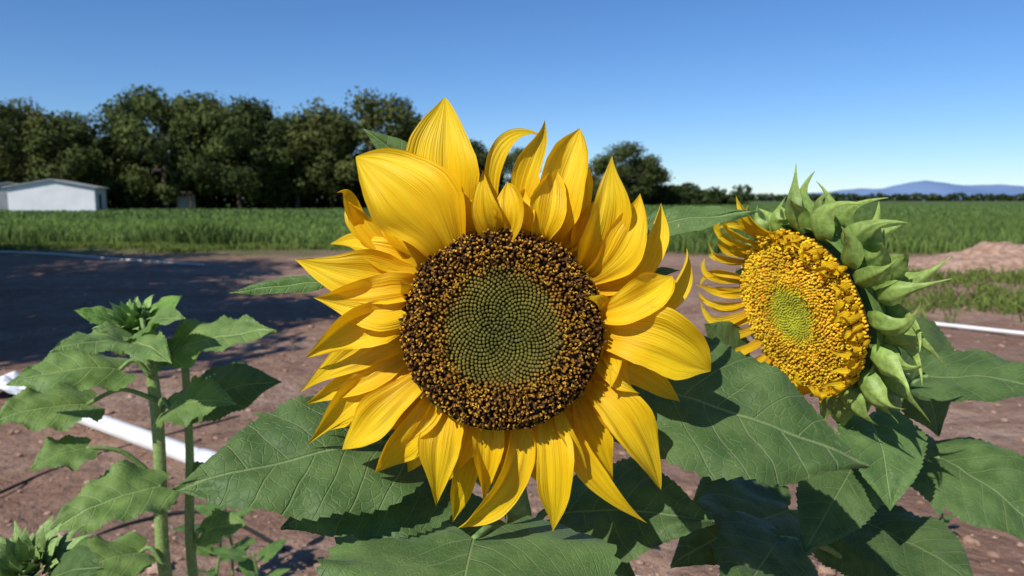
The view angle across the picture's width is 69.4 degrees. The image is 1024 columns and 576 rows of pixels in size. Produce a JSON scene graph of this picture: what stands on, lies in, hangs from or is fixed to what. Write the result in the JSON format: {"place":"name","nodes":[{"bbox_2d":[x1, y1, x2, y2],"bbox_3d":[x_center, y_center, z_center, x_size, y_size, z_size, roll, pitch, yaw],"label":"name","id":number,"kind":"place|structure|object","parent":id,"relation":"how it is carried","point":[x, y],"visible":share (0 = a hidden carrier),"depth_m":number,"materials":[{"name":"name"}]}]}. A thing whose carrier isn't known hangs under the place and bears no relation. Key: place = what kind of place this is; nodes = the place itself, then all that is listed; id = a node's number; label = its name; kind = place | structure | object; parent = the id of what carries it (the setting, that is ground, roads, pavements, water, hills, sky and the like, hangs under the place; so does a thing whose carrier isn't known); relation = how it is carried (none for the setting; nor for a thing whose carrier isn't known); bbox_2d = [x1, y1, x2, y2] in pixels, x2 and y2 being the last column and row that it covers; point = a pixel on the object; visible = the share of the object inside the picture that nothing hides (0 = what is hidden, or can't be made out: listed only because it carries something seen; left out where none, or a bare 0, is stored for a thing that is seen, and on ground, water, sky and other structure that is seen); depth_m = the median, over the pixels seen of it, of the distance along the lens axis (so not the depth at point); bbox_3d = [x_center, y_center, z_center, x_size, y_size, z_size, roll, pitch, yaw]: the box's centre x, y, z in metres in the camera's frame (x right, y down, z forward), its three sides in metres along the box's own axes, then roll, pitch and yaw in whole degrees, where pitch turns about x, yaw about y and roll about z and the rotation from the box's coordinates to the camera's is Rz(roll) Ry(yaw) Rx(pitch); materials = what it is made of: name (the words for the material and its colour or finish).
{"place":"outdoors","nodes":[
{"label":"outdoors","id":0,"kind":"place"},
{"bbox_2d":[0,200,1023,575],"bbox_3d":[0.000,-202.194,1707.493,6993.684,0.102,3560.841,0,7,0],"label":"ground","id":1,"kind":"structure","parent":0,"point":[36,498],"depth_m":6.58,"materials":[{"name":"soil"}]},
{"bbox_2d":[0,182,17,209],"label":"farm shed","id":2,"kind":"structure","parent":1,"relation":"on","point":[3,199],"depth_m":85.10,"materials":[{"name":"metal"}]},
{"bbox_2d":[0,371,25,394],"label":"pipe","id":3,"kind":"object","parent":1,"relation":"on","point":[5,379],"visible":0.17,"depth_m":5.35,"materials":[{"name":"white plastic"}]},
{"bbox_2d":[0,102,38,183],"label":"tree","id":4,"kind":"object","parent":1,"relation":"on","point":[10,140],"visible":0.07,"depth_m":94.58,"materials":[{"name":"green plant"}]},
{"bbox_2d":[0,96,90,183],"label":"tree","id":5,"kind":"object","parent":1,"relation":"on","point":[15,162],"visible":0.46,"depth_m":88.32,"materials":[{"name":"green plant"}]},
{"bbox_2d":[0,514,103,575],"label":"sunflower plant","id":6,"kind":"object","parent":1,"relation":"on","point":[44,546],"visible":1,"depth_m":0.91,"materials":[{"name":"green plant"}]},
{"bbox_2d":[2,179,109,210],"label":"farm shed","id":7,"kind":"structure","parent":1,"relation":"on","point":[50,194],"depth_m":79.49,"materials":[{"name":"white paint"}]},
{"bbox_2d":[99,194,101,209],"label":"door","id":8,"kind":"structure","parent":7,"relation":"in","point":[100,202],"depth_m":83.03,"materials":[{"name":"grey metal"}]},
{"bbox_2d":[70,532,88,550],"bbox_3d":[-1.365,0.970,2.374,0.215,0.313,0.207,0,7,0],"label":"weed plant","id":9,"kind":"object","parent":1,"relation":"on","point":[83,540],"visible":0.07,"depth_m":2.42,"materials":[{"name":"green plant"}]},
{"bbox_2d":[10,110,149,200],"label":"tree","id":10,"kind":"object","parent":1,"relation":"on","point":[79,129],"visible":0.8,"depth_m":89.83,"materials":[{"name":"green plant"}]},
{"bbox_2d":[0,251,204,265],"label":"irrigation hose","id":11,"kind":"object","parent":1,"relation":"on","point":[104,257],"visible":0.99,"depth_m":17.64,"materials":[{"name":"white plastic"}]},
{"bbox_2d":[76,133,152,207],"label":"tree","id":12,"kind":"object","parent":1,"relation":"on","point":[118,202],"visible":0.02,"depth_m":107.03,"materials":[{"name":"green plant"}]},
{"bbox_2d":[0,294,281,575],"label":"sunflower plant","id":13,"kind":"object","parent":1,"relation":"on","point":[58,393],"visible":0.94,"depth_m":1.11,"materials":[{"name":"green plant"}]},
{"bbox_2d":[0,415,288,551],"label":"drip line","id":14,"kind":"object","parent":1,"relation":"on","point":[259,535],"visible":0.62,"depth_m":3.30,"materials":[{"name":"plastic"}]},
{"bbox_2d":[76,415,216,463],"bbox_3d":[-2.124,0.851,4.223,1.519,0.117,0.118,5,8,36],"label":"pvc pipe","id":15,"kind":"object","parent":1,"relation":"on","point":[128,432],"visible":0.62,"depth_m":4.17,"materials":[{"name":"white plastic"}]},
{"bbox_2d":[106,192,202,208],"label":"open shelter","id":16,"kind":"object","parent":1,"relation":"on","point":[188,201],"visible":0.29,"depth_m":99.43,"materials":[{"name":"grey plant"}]},
{"bbox_2d":[88,84,255,208],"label":"tree","id":17,"kind":"object","parent":1,"relation":"on","point":[126,119],"visible":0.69,"depth_m":91.95,"materials":[{"name":"green plant"}]},
{"bbox_2d":[129,90,254,207],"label":"tree","id":18,"kind":"object","parent":1,"relation":"on","point":[231,199],"visible":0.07,"depth_m":99.72,"materials":[{"name":"green plant"}]},
{"bbox_2d":[171,503,252,575],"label":"weed plant","id":19,"kind":"object","parent":1,"relation":"on","point":[203,551],"visible":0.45,"depth_m":2.55,"materials":[{"name":"green plant"}]},
{"bbox_2d":[194,503,255,575],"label":"weed plant","id":20,"kind":"object","parent":1,"relation":"on","point":[202,509],"visible":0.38,"depth_m":2.68,"materials":[{"name":"green plant"}]},
{"bbox_2d":[162,94,308,209],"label":"tree","id":21,"kind":"object","parent":1,"relation":"on","point":[245,116],"visible":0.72,"depth_m":91.46,"materials":[{"name":"green plant"}]},
{"bbox_2d":[213,538,289,575],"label":"weed plant","id":22,"kind":"object","parent":1,"relation":"on","point":[246,564],"visible":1,"depth_m":2.36,"materials":[{"name":"green plant"}]},
{"bbox_2d":[254,413,266,416],"bbox_3d":[-1.378,0.808,4.177,0.156,0.207,0.123,0,7,0],"label":"weed plant","id":23,"kind":"object","parent":1,"relation":"on","point":[261,414],"visible":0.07,"depth_m":4.17,"materials":[{"name":"green plant"}]},
{"bbox_2d":[228,112,350,208],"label":"tree","id":24,"kind":"object","parent":1,"relation":"on","point":[301,182],"visible":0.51,"depth_m":95.47,"materials":[{"name":"green plant"}]},
{"bbox_2d":[278,107,375,208],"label":"tree","id":25,"kind":"object","parent":1,"relation":"on","point":[323,187],"visible":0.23,"depth_m":96.25,"materials":[{"name":"green plant"}]},
{"bbox_2d":[278,86,423,205],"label":"tree","id":26,"kind":"object","parent":1,"relation":"on","point":[391,111],"visible":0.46,"depth_m":93.08,"materials":[{"name":"green plant"}]},
{"bbox_2d":[352,116,475,183],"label":"tree","id":27,"kind":"object","parent":1,"relation":"on","point":[388,132],"visible":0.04,"depth_m":96.88,"materials":[{"name":"green plant"}]},
{"bbox_2d":[470,139,503,186],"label":"tree","id":28,"kind":"object","parent":1,"relation":"on","point":[481,155],"visible":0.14,"depth_m":109.41,"materials":[{"name":"green plant"}]},
{"bbox_2d":[479,145,540,195],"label":"tree","id":29,"kind":"object","parent":1,"relation":"on","point":[510,160],"visible":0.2,"depth_m":116.66,"materials":[{"name":"green plant"}]},
{"bbox_2d":[0,267,1023,575],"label":"soil clods","id":30,"kind":"object","parent":1,"relation":"on","point":[822,569],"visible":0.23,"depth_m":3.97,"materials":[{"name":"brown soil"}]},
{"bbox_2d":[0,240,1023,323],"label":"weeds","id":31,"kind":"object","parent":1,"relation":"on","point":[981,303],"visible":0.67,"depth_m":12.51,"materials":[{"name":"green plant"}]},
{"bbox_2d":[172,98,869,575],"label":"sunflower","id":32,"kind":"object","parent":1,"relation":"on","point":[516,334],"visible":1,"depth_m":0.56,"materials":[{"name":"yellow plant"}]},
{"bbox_2d":[107,182,1023,208],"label":"tree line","id":33,"kind":"object","parent":1,"relation":"on","point":[683,194],"visible":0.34,"depth_m":145.72,"materials":[{"name":"green plant"}]},
{"bbox_2d":[589,156,603,201],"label":"tree","id":34,"kind":"object","parent":1,"relation":"on","point":[594,179],"visible":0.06,"depth_m":137.38,"materials":[{"name":"green plant"}]},
{"bbox_2d":[588,141,674,203],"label":"tree","id":35,"kind":"object","parent":1,"relation":"on","point":[647,172],"visible":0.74,"depth_m":131.04,"materials":[{"name":"green plant"}]},
{"bbox_2d":[670,165,1023,575],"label":"sunflower","id":36,"kind":"object","parent":1,"relation":"on","point":[839,331],"visible":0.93,"depth_m":0.78,"materials":[{"name":"yellow plant"}]},
{"bbox_2d":[924,502,957,524],"bbox_3d":[1.719,0.951,2.974,0.145,0.212,0.145,-4,8,-33],"label":"weed plant","id":37,"kind":"object","parent":1,"relation":"on","point":[943,518],"visible":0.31,"depth_m":2.96,"materials":[{"name":"green plant"}]},
{"bbox_2d":[908,241,1023,274],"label":"soil mound","id":38,"kind":"object","parent":1,"relation":"on","point":[997,256],"visible":0.75,"depth_m":14.83,"materials":[{"name":"brown soil"}]},
{"bbox_2d":[935,322,1023,335],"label":"irrigation hose","id":39,"kind":"object","parent":1,"relation":"on","point":[987,329],"visible":0.57,"depth_m":7.87,"materials":[{"name":"white plastic"}]},
{"bbox_2d":[0,211,1023,254],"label":"crop field","id":40,"kind":"structure","parent":0,"point":[931,234],"depth_m":24.23,"materials":[{"name":"green plant"}]},
{"bbox_2d":[0,203,1023,219],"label":"crop field","id":41,"kind":"structure","parent":0,"point":[149,213],"depth_m":67.53,"materials":[{"name":"green plant"}]},
{"bbox_2d":[0,0,1023,199],"label":"sky","id":42,"kind":"structure","parent":0,"point":[870,94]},
{"bbox_2d":[754,181,1023,199],"bbox_3d":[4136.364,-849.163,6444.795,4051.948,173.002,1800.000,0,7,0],"label":"hills","id":43,"kind":"structure","parent":0,"point":[933,187],"depth_m":6179.17,"materials":[{"name":"blue"}]}
]}

